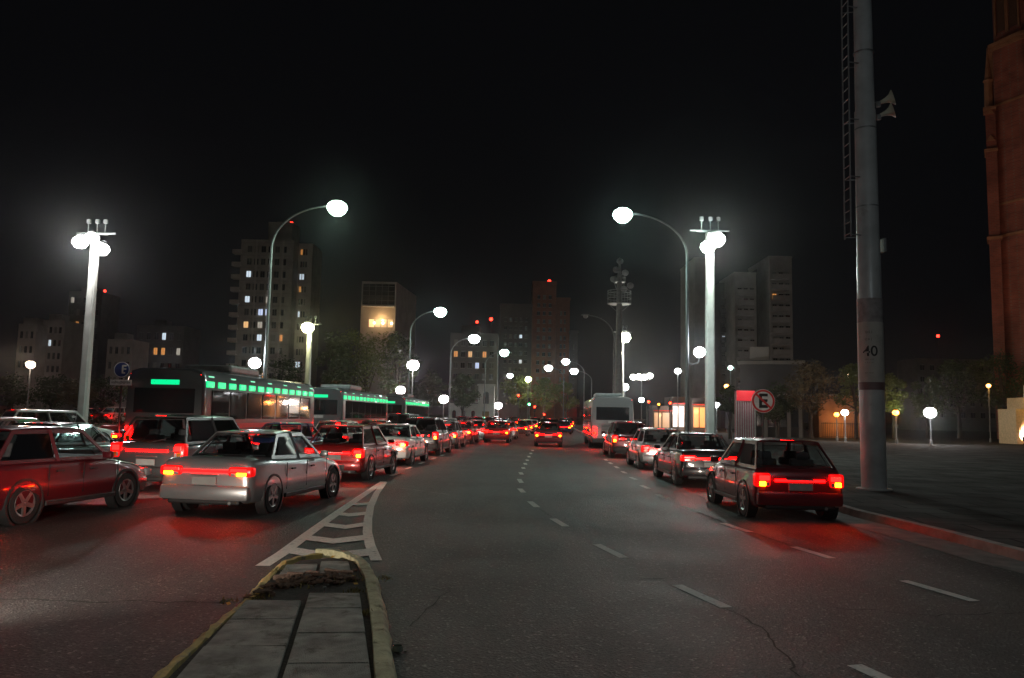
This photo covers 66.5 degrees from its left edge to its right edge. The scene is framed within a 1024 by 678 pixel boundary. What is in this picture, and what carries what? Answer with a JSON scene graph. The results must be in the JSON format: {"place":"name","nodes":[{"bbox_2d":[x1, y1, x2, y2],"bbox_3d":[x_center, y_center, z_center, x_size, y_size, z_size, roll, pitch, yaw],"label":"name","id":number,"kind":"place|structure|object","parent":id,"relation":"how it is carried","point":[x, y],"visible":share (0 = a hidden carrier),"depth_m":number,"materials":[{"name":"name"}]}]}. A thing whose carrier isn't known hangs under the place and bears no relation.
{"place":"outdoors","nodes":[
{"label":"outdoors","id":0,"kind":"place"},
{"bbox_2d":[0,409,447,426],"bbox_3d":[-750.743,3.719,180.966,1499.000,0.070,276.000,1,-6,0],"label":"lawn","id":1,"kind":"structure","parent":0,"point":[28,414],"depth_m":118.07,"materials":[{"name":"green plant"}]},
{"bbox_2d":[0,372,44,408],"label":"tree","id":2,"kind":"object","parent":1,"relation":"on","point":[19,397],"visible":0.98,"depth_m":98.77,"materials":[{"name":"green plant"}]},
{"bbox_2d":[23,374,76,416],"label":"tree","id":3,"kind":"object","parent":1,"relation":"on","point":[51,398],"visible":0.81,"depth_m":106.75,"materials":[{"name":"green plant"}]},
{"bbox_2d":[0,412,124,424],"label":"hedge","id":4,"kind":"object","parent":1,"relation":"on","point":[62,419],"visible":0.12,"depth_m":68.89,"materials":[{"name":"green plant"}]},
{"bbox_2d":[56,378,98,410],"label":"tree","id":5,"kind":"object","parent":1,"relation":"on","point":[72,387],"visible":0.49,"depth_m":93.85,"materials":[{"name":"green plant"}]},
{"bbox_2d":[90,374,126,410],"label":"tree","id":6,"kind":"object","parent":1,"relation":"on","point":[106,401],"visible":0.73,"depth_m":103.58,"materials":[{"name":"green plant"}]},
{"bbox_2d":[267,355,304,382],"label":"tree","id":7,"kind":"object","parent":1,"relation":"on","point":[286,363],"visible":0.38,"depth_m":119.68,"materials":[{"name":"green plant"}]},
{"bbox_2d":[314,329,354,384],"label":"tree","id":8,"kind":"object","parent":1,"relation":"on","point":[343,362],"visible":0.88,"depth_m":99.76,"materials":[{"name":"green plant"}]},
{"bbox_2d":[330,329,408,391],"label":"tree","id":9,"kind":"object","parent":1,"relation":"on","point":[365,374],"visible":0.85,"depth_m":103.72,"materials":[{"name":"green plant"}]},
{"bbox_2d":[377,332,422,393],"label":"tree","id":10,"kind":"object","parent":1,"relation":"on","point":[395,383],"visible":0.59,"depth_m":111.57,"materials":[{"name":"green plant"}]},
{"bbox_2d":[0,406,898,427],"bbox_3d":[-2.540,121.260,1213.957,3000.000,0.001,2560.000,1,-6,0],"label":"ground","id":11,"kind":"structure","parent":0,"point":[578,419],"depth_m":650.26,"materials":[{"name":"green"}]},
{"bbox_2d":[646,406,671,427],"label":"shop","id":12,"kind":"structure","parent":11,"relation":"on","point":[663,416],"depth_m":121.42,"materials":[{"name":"grey"}]},
{"bbox_2d":[664,397,684,429],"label":"shop","id":13,"kind":"structure","parent":11,"relation":"on","point":[681,413],"depth_m":121.46,"materials":[{"name":"grey"}]},
{"bbox_2d":[680,257,704,397],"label":"apartment block","id":14,"kind":"structure","parent":11,"relation":"on","point":[696,268],"depth_m":167.34,"materials":[{"name":"grey concrete"}]},
{"bbox_2d":[689,398,704,430],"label":"shop","id":15,"kind":"structure","parent":11,"relation":"on","point":[697,414],"depth_m":121.46,"materials":[{"name":"grey"}]},
{"bbox_2d":[714,283,726,427],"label":"apartment block","id":16,"kind":"structure","parent":11,"relation":"on","point":[720,347],"depth_m":169.40,"materials":[{"name":"concrete"}]},
{"bbox_2d":[719,272,756,428],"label":"apartment block","id":17,"kind":"structure","parent":11,"relation":"on","point":[741,312],"depth_m":161.61,"materials":[{"name":"concrete"}]},
{"bbox_2d":[748,256,792,359],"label":"apartment block","id":18,"kind":"structure","parent":11,"relation":"on","point":[774,305],"depth_m":159.70,"materials":[{"name":"concrete"}]},
{"bbox_2d":[897,335,996,431],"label":"apartment block","id":19,"kind":"structure","parent":11,"relation":"on","point":[920,370],"depth_m":230.12,"materials":[{"name":"concrete"}]},
{"bbox_2d":[0,0,993,424],"label":"sky","id":20,"kind":"structure","parent":0,"point":[477,152],"materials":[{"name":"black"}]},
{"bbox_2d":[0,424,1023,677],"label":"road","id":21,"kind":"structure","parent":0,"point":[528,590],"depth_m":8.60,"materials":[{"name":"grey asphalt"}]},
{"bbox_2d":[0,416,39,424],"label":"car","id":22,"kind":"object","parent":21,"relation":"on","point":[5,420],"visible":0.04,"depth_m":22.48,"materials":[{"name":"silver paint"}]},
{"bbox_2d":[2,409,113,441],"bbox_3d":[-18.883,3.802,32.415,2.180,1.736,4.460,-3,-7,40],"label":"car","id":23,"kind":"object","parent":21,"relation":"on","point":[76,416],"visible":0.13,"depth_m":32.46,"materials":[{"name":"white paint"}]},
{"bbox_2d":[12,422,117,454],"bbox_3d":[-10.856,2.741,18.758,2.100,1.506,4.460,0,-6,8],"label":"car","id":24,"kind":"object","parent":21,"relation":"on","point":[74,443],"visible":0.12,"depth_m":18.25,"materials":[{"name":"black paint"}]},
{"bbox_2d":[0,425,151,525],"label":"car","id":25,"kind":"object","parent":21,"relation":"on","point":[37,473],"visible":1,"depth_m":12.62,"materials":[{"name":"red paint"}]},
{"bbox_2d":[99,420,124,430],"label":"car","id":26,"kind":"object","parent":21,"relation":"on","point":[114,427],"depth_m":36.68,"materials":[{"name":"red paint"}]},
{"bbox_2d":[110,362,131,439],"bbox_3d":[-11.996,2.291,23.848,0.660,3.211,0.096,1,-6,0],"label":"parking sign","id":27,"kind":"object","parent":21,"relation":"on","point":[121,370],"visible":0.99,"depth_m":23.92,"materials":[{"name":"metal"}]},
{"bbox_2d":[110,415,258,480],"bbox_3d":[-7.794,2.751,19.372,2.180,1.736,4.460,1,-6,7],"label":"car","id":28,"kind":"object","parent":21,"relation":"on","point":[155,449],"visible":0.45,"depth_m":17.85,"materials":[{"name":"grey paint"}]},
{"bbox_2d":[124,365,319,439],"bbox_3d":[-10.465,2.897,29.725,3.060,3.460,11.610,1,-6,3],"label":"bus","id":29,"kind":"object","parent":21,"relation":"on","point":[246,398],"visible":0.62,"depth_m":25.57,"materials":[{"name":"paint"}]},
{"bbox_2d":[160,429,343,514],"bbox_3d":[-4.863,2.534,15.369,2.100,1.506,4.460,0,-6,9],"label":"car","id":30,"kind":"object","parent":21,"relation":"on","point":[265,478],"visible":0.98,"depth_m":13.73,"materials":[{"name":"silver paint"}]},
{"bbox_2d":[152,548,396,677],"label":"traffic island","id":31,"kind":"structure","parent":21,"relation":"on","point":[287,630],"depth_m":6.10,"materials":[{"name":"concrete"}]},
{"bbox_2d":[219,566,390,615],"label":"weeds","id":32,"kind":"object","parent":31,"relation":"on","point":[352,590],"visible":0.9,"depth_m":7.53,"materials":[{"name":"plant"}]},
{"bbox_2d":[251,422,325,452],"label":"car","id":33,"kind":"object","parent":21,"relation":"on","point":[300,444],"visible":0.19,"depth_m":25.76,"materials":[{"name":"paint"}]},
{"bbox_2d":[248,200,346,377],"bbox_3d":[-10.437,-0.778,37.837,4.448,12.123,1.000,1,-6,0],"label":"street lamp","id":34,"kind":"object","parent":21,"relation":"on","point":[336,208],"visible":0.81,"depth_m":37.97,"materials":[{"name":"grey metal"}]},
{"bbox_2d":[255,481,386,565],"bbox_3d":[-2.548,3.210,14.867,1.419,0.008,11.591,1,-6,-3],"label":"hatched marking","id":35,"kind":"object","parent":21,"relation":"on","point":[371,551],"visible":0.95,"depth_m":11.32,"materials":[{"name":"paint"}]},
{"bbox_2d":[312,420,364,440],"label":"car","id":36,"kind":"object","parent":21,"relation":"on","point":[348,432],"visible":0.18,"depth_m":32.18,"materials":[{"name":"white paint"}]},
{"bbox_2d":[304,424,397,479],"bbox_3d":[-4.517,3.223,22.503,2.040,1.546,3.960,1,-6,6],"label":"car","id":37,"kind":"object","parent":21,"relation":"on","point":[366,454],"visible":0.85,"depth_m":21.28,"materials":[{"name":"red paint"}]},
{"bbox_2d":[313,384,391,431],"bbox_3d":[-9.698,4.510,45.947,3.060,3.460,11.610,1,-6,3],"label":"bus","id":38,"kind":"object","parent":21,"relation":"on","point":[347,402],"visible":0.45,"depth_m":42.08,"materials":[{"name":"paint"}]},
{"bbox_2d":[356,420,400,435],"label":"car","id":39,"kind":"object","parent":21,"relation":"on","point":[394,432],"visible":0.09,"depth_m":40.05,"materials":[{"name":"black paint"}]},
{"bbox_2d":[373,423,428,464],"bbox_3d":[-4.280,3.900,29.124,2.100,1.506,4.460,1,-6,4],"label":"car","id":40,"kind":"object","parent":21,"relation":"on","point":[410,447],"visible":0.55,"depth_m":28.22,"materials":[{"name":"white paint"}]},
{"bbox_2d":[385,413,418,431],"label":"car","id":41,"kind":"object","parent":21,"relation":"on","point":[401,417],"visible":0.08,"depth_m":47.50,"materials":[{"name":"grey paint"}]},
{"bbox_2d":[386,393,431,422],"bbox_3d":[-8.835,6.242,63.362,3.060,3.460,11.610,1,-6,3],"label":"bus","id":42,"kind":"object","parent":21,"relation":"on","point":[404,403],"visible":0.4,"depth_m":59.71,"materials":[{"name":"paint"}]},
{"bbox_2d":[398,417,451,454],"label":"car","id":43,"kind":"object","parent":21,"relation":"on","point":[438,440],"visible":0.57,"depth_m":34.97,"materials":[{"name":"black paint"}]},
{"bbox_2d":[407,308,446,393],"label":"street lamp","id":44,"kind":"object","parent":21,"relation":"on","point":[440,312],"visible":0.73,"depth_m":74.18,"materials":[{"name":"grey metal"}]},
{"bbox_2d":[443,420,466,448],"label":"car","id":45,"kind":"object","parent":21,"relation":"on","point":[457,435],"visible":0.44,"depth_m":42.01,"materials":[{"name":"grey paint"}]},
{"bbox_2d":[448,420,479,443],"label":"car","id":46,"kind":"object","parent":21,"relation":"on","point":[471,434],"visible":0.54,"depth_m":49.38,"materials":[{"name":"grey paint"}]},
{"bbox_2d":[448,335,479,420],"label":"street lamp","id":47,"kind":"object","parent":21,"relation":"on","point":[474,338],"visible":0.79,"depth_m":98.92,"materials":[{"name":"grey metal"}]},
{"bbox_2d":[448,373,481,415],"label":"tree","id":48,"kind":"object","parent":21,"relation":"on","point":[463,397],"visible":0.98,"depth_m":122.92,"materials":[{"name":"green plant"}]},
{"bbox_2d":[450,384,495,420],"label":"white house","id":49,"kind":"structure","parent":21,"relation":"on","point":[475,410],"depth_m":139.71,"materials":[{"name":"paint"}]},
{"bbox_2d":[464,420,486,439],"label":"car","id":50,"kind":"object","parent":21,"relation":"on","point":[481,430],"visible":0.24,"depth_m":55.98,"materials":[{"name":"silver paint"}]},
{"bbox_2d":[484,420,513,442],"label":"car","id":51,"kind":"object","parent":21,"relation":"on","point":[501,432],"visible":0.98,"depth_m":51.69,"materials":[{"name":"red paint"}]},
{"bbox_2d":[495,420,519,438],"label":"car","id":52,"kind":"object","parent":21,"relation":"on","point":[514,431],"visible":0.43,"depth_m":60.46,"materials":[{"name":"silver paint"}]},
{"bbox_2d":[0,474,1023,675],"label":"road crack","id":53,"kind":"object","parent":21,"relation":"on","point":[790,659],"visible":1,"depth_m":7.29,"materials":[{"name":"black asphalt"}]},
{"bbox_2d":[500,374,533,419],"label":"tree","id":54,"kind":"object","parent":21,"relation":"on","point":[525,395],"visible":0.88,"depth_m":171.16,"materials":[{"name":"green plant"}]},
{"bbox_2d":[511,420,530,435],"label":"car","id":55,"kind":"object","parent":21,"relation":"on","point":[523,428],"visible":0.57,"depth_m":70.33,"materials":[{"name":"grey paint"}]},
{"bbox_2d":[530,280,556,418],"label":"apartment tower","id":56,"kind":"structure","parent":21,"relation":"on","point":[543,338],"depth_m":201.02,"materials":[{"name":"grey concrete"}]},
{"bbox_2d":[531,377,561,412],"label":"tree","id":57,"kind":"object","parent":21,"relation":"on","point":[541,389],"visible":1,"depth_m":175.37,"materials":[{"name":"green plant"}]},
{"bbox_2d":[532,422,563,446],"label":"car","id":58,"kind":"object","parent":21,"relation":"on","point":[542,434],"visible":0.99,"depth_m":46.69,"materials":[{"name":"red paint"}]},
{"bbox_2d":[554,297,570,419],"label":"apartment tower","id":59,"kind":"structure","parent":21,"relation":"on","point":[562,328],"depth_m":203.79,"materials":[{"name":"grey concrete"}]},
{"bbox_2d":[554,380,579,417],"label":"tree","id":60,"kind":"object","parent":21,"relation":"on","point":[571,402],"visible":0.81,"depth_m":179.08,"materials":[{"name":"green plant"}]},
{"bbox_2d":[568,330,577,423],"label":"apartment tower","id":61,"kind":"structure","parent":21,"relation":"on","point":[573,353],"depth_m":200.29,"materials":[{"name":"concrete"}]},
{"bbox_2d":[580,393,633,446],"bbox_3d":[6.187,5.382,51.420,3.060,3.460,11.610,1,-6,3],"label":"bus","id":62,"kind":"object","parent":21,"relation":"on","point":[602,411],"visible":0.59,"depth_m":45.84,"materials":[{"name":"white paint"}]},
{"bbox_2d":[601,421,648,457],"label":"car","id":63,"kind":"object","parent":21,"relation":"on","point":[618,433],"visible":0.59,"depth_m":36.08,"materials":[{"name":"grey paint"}]},
{"bbox_2d":[626,428,681,468],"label":"car","id":64,"kind":"object","parent":21,"relation":"on","point":[641,451],"visible":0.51,"depth_m":28.59,"materials":[{"name":"silver paint"}]},
{"bbox_2d":[389,450,978,677],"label":"lane marking","id":65,"kind":"object","parent":21,"relation":"on","point":[873,673],"visible":1,"depth_m":8.65,"materials":[{"name":"paint"}]},
{"bbox_2d":[653,432,737,484],"bbox_3d":[5.378,3.515,23.158,2.100,1.506,4.460,1,-6,0],"label":"car","id":66,"kind":"object","parent":21,"relation":"on","point":[680,461],"visible":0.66,"depth_m":21.73,"materials":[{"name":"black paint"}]},
{"bbox_2d":[705,437,843,518],"bbox_3d":[5.242,2.801,16.144,2.040,1.546,3.960,1,-6,0],"label":"car","id":67,"kind":"object","parent":21,"relation":"on","point":[749,480],"visible":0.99,"depth_m":14.52,"materials":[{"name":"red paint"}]},
{"bbox_2d":[574,424,1023,561],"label":"kerb","id":68,"kind":"structure","parent":21,"relation":"on","point":[1005,550],"depth_m":12.45,"materials":[{"name":"concrete"}]},
{"bbox_2d":[594,443,1023,573],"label":"gutter","id":69,"kind":"object","parent":21,"relation":"on","point":[972,554],"visible":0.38,"depth_m":11.84,"materials":[{"name":"grey concrete"}]},
{"bbox_2d":[498,303,532,420],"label":"apartment tower","id":70,"kind":"structure","parent":0,"point":[515,329],"depth_m":200.63,"materials":[{"name":"concrete"}]},
{"bbox_2d":[574,421,1023,547],"bbox_3d":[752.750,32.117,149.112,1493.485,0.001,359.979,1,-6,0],"label":"sidewalk","id":71,"kind":"structure","parent":0,"point":[970,482],"depth_m":25.11,"materials":[{"name":"concrete"}]},
{"bbox_2d":[582,314,614,392],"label":"street lamp","id":72,"kind":"object","parent":71,"relation":"on","point":[585,315],"visible":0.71,"depth_m":76.33,"materials":[{"name":"grey metal"}]},
{"bbox_2d":[607,257,633,392],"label":"lattice mast","id":73,"kind":"object","parent":71,"relation":"on","point":[619,303],"visible":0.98,"depth_m":66.24,"materials":[{"name":"grey metal"}]},
{"bbox_2d":[622,325,631,396],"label":"floodlight post","id":74,"kind":"object","parent":71,"relation":"on","point":[626,336],"visible":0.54,"depth_m":89.83,"materials":[{"name":"metal"}]},
{"bbox_2d":[630,372,652,421],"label":"plaza lamp","id":75,"kind":"object","parent":71,"relation":"on","point":[639,376],"visible":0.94,"depth_m":89.78,"materials":[{"name":"grey metal"}]},
{"bbox_2d":[613,208,705,439],"bbox_3d":[7.354,-0.423,39.145,4.690,12.415,1.000,1,-6,0],"label":"street lamp","id":76,"kind":"object","parent":71,"relation":"on","point":[622,215],"visible":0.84,"depth_m":39.17,"materials":[{"name":"grey metal"}]},
{"bbox_2d":[690,216,728,444],"bbox_3d":[10.968,-0.410,43.099,2.200,13.014,1.242,1,-6,0],"label":"floodlight post","id":77,"kind":"object","parent":71,"relation":"on","point":[714,239],"visible":0.88,"depth_m":43.08,"materials":[{"name":"metal"}]},
{"bbox_2d":[716,384,736,439],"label":"tree","id":78,"kind":"object","parent":71,"relation":"on","point":[727,394],"visible":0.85,"depth_m":65.58,"materials":[{"name":"green plant"}]},
{"bbox_2d":[734,390,755,437],"bbox_3d":[18.477,6.114,62.032,1.513,3.993,0.810,1,-6,0],"label":"slatted kiosk","id":79,"kind":"object","parent":71,"relation":"on","point":[744,409],"visible":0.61,"depth_m":61.78,"materials":[{"name":"white paint"}]},
{"bbox_2d":[751,389,774,450],"bbox_3d":[7.910,2.922,24.579,0.740,2.670,0.108,1,-6,0],"label":"no parking sign","id":80,"kind":"object","parent":71,"relation":"on","point":[763,401],"visible":0.99,"depth_m":24.63,"materials":[{"name":"metal"}]},
{"bbox_2d":[737,347,804,437],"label":"classical building","id":81,"kind":"structure","parent":71,"relation":"on","point":[759,369],"depth_m":84.14,"materials":[{"name":"grey concrete"}]},
{"bbox_2d":[791,405,797,427],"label":"arched window","id":82,"kind":"structure","parent":81,"relation":"in","point":[794,417],"depth_m":83.04,"materials":[{"name":"black glass"}]},
{"bbox_2d":[755,381,798,437],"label":"tree","id":83,"kind":"object","parent":71,"relation":"on","point":[782,405],"visible":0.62,"depth_m":77.23,"materials":[{"name":"green plant"}]},
{"bbox_2d":[781,358,844,438],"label":"tree","id":84,"kind":"object","parent":71,"relation":"on","point":[811,406],"visible":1,"depth_m":75.45,"materials":[{"name":"green plant"}]},
{"bbox_2d":[808,394,859,437],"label":"garden wall","id":85,"kind":"structure","parent":71,"relation":"on","point":[824,424],"depth_m":87.62,"materials":[{"name":"concrete"}]},
{"bbox_2d":[833,363,858,438],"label":"tree","id":86,"kind":"object","parent":71,"relation":"on","point":[851,378],"visible":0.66,"depth_m":79.57,"materials":[{"name":"green plant"}]},
{"bbox_2d":[841,0,895,490],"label":"steel mast","id":87,"kind":"object","parent":71,"relation":"on","point":[871,245],"visible":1,"depth_m":20.16,"materials":[{"name":"paint"}]},
{"bbox_2d":[885,373,908,438],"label":"tree","id":88,"kind":"object","parent":71,"relation":"on","point":[891,381],"visible":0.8,"depth_m":81.42,"materials":[{"name":"green plant"}]},
{"bbox_2d":[908,375,945,437],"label":"tree","id":89,"kind":"object","parent":71,"relation":"on","point":[923,401],"visible":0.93,"depth_m":91.38,"materials":[{"name":"green plant"}]},
{"bbox_2d":[924,406,936,443],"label":"plaza lamp","id":90,"kind":"object","parent":71,"relation":"on","point":[930,412],"visible":1,"depth_m":65.53,"materials":[{"name":"grey metal"}]},
{"bbox_2d":[935,357,994,437],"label":"tree","id":91,"kind":"object","parent":71,"relation":"on","point":[951,367],"visible":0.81,"depth_m":95.48,"materials":[{"name":"green plant"}]},
{"bbox_2d":[961,348,1023,410],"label":"tree","id":92,"kind":"object","parent":71,"relation":"on","point":[1001,401],"visible":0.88,"depth_m":92.16,"materials":[{"name":"green plant"}]},
{"bbox_2d":[983,0,1023,438],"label":"church tower","id":93,"kind":"structure","parent":71,"relation":"on","point":[1003,111],"depth_m":101.26,"materials":[{"name":"brick"}]},
{"bbox_2d":[998,385,1023,443],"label":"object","id":94,"kind":"object","parent":71,"relation":"on","point":[1011,422],"visible":1,"depth_m":71.31,"materials":[{"name":"stone"}]},
{"bbox_3d":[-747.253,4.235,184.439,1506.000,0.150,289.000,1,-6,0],"label":"plaza pavement","id":95,"kind":"structure","parent":0,"visible":0},
{"bbox_2d":[13,318,46,408],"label":"apartment block","id":96,"kind":"structure","parent":95,"relation":"on","point":[32,338],"depth_m":210.83,"materials":[{"name":"concrete"}]},
{"bbox_2d":[41,314,83,410],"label":"apartment block","id":97,"kind":"structure","parent":95,"relation":"on","point":[64,342],"depth_m":216.52,"materials":[{"name":"concrete"}]},
{"bbox_2d":[72,219,115,421],"bbox_3d":[-23.414,-0.688,43.095,2.200,12.134,1.164,1,-6,0],"label":"floodlight post","id":98,"kind":"object","parent":95,"relation":"on","point":[98,247],"visible":0.91,"depth_m":43.10,"materials":[{"name":"metal"}]},
{"bbox_2d":[68,287,119,411],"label":"apartment block","id":99,"kind":"structure","parent":95,"relation":"on","point":[106,318],"depth_m":262.38,"materials":[{"name":"concrete"}]},
{"bbox_2d":[88,409,112,422],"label":"car","id":100,"kind":"object","parent":95,"relation":"on","point":[97,412],"visible":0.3,"depth_m":78.98,"materials":[{"name":"black paint"}]},
{"bbox_2d":[93,407,125,422],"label":"car","id":101,"kind":"object","parent":95,"relation":"on","point":[110,410],"visible":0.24,"depth_m":79.34,"materials":[{"name":"white paint"}]},
{"bbox_2d":[104,333,148,412],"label":"apartment block","id":102,"kind":"structure","parent":95,"relation":"on","point":[128,349],"depth_m":220.62,"materials":[{"name":"concrete"}]},
{"bbox_2d":[136,320,200,367],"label":"apartment block","id":103,"kind":"structure","parent":95,"relation":"on","point":[170,346],"depth_m":230.95,"materials":[{"name":"concrete"}]},
{"bbox_2d":[226,221,321,386],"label":"apartment tower","id":104,"kind":"structure","parent":95,"relation":"on","point":[295,284],"depth_m":222.80,"materials":[{"name":"concrete"}]},
{"bbox_2d":[299,316,321,384],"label":"floodlight post","id":105,"kind":"object","parent":95,"relation":"on","point":[307,327],"visible":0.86,"depth_m":74.91,"materials":[{"name":"metal"}]},
{"bbox_2d":[358,281,415,394],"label":"office block","id":106,"kind":"structure","parent":95,"relation":"on","point":[388,307],"depth_m":181.59,"materials":[{"name":"beige concrete"}]},
{"bbox_2d":[409,368,448,410],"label":"tree","id":107,"kind":"object","parent":95,"relation":"on","point":[430,393],"visible":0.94,"depth_m":126.32,"materials":[{"name":"green plant"}]},
{"bbox_2d":[448,318,498,415],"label":"apartment block","id":108,"kind":"structure","parent":95,"relation":"on","point":[468,358],"depth_m":170.40,"materials":[{"name":"concrete"}]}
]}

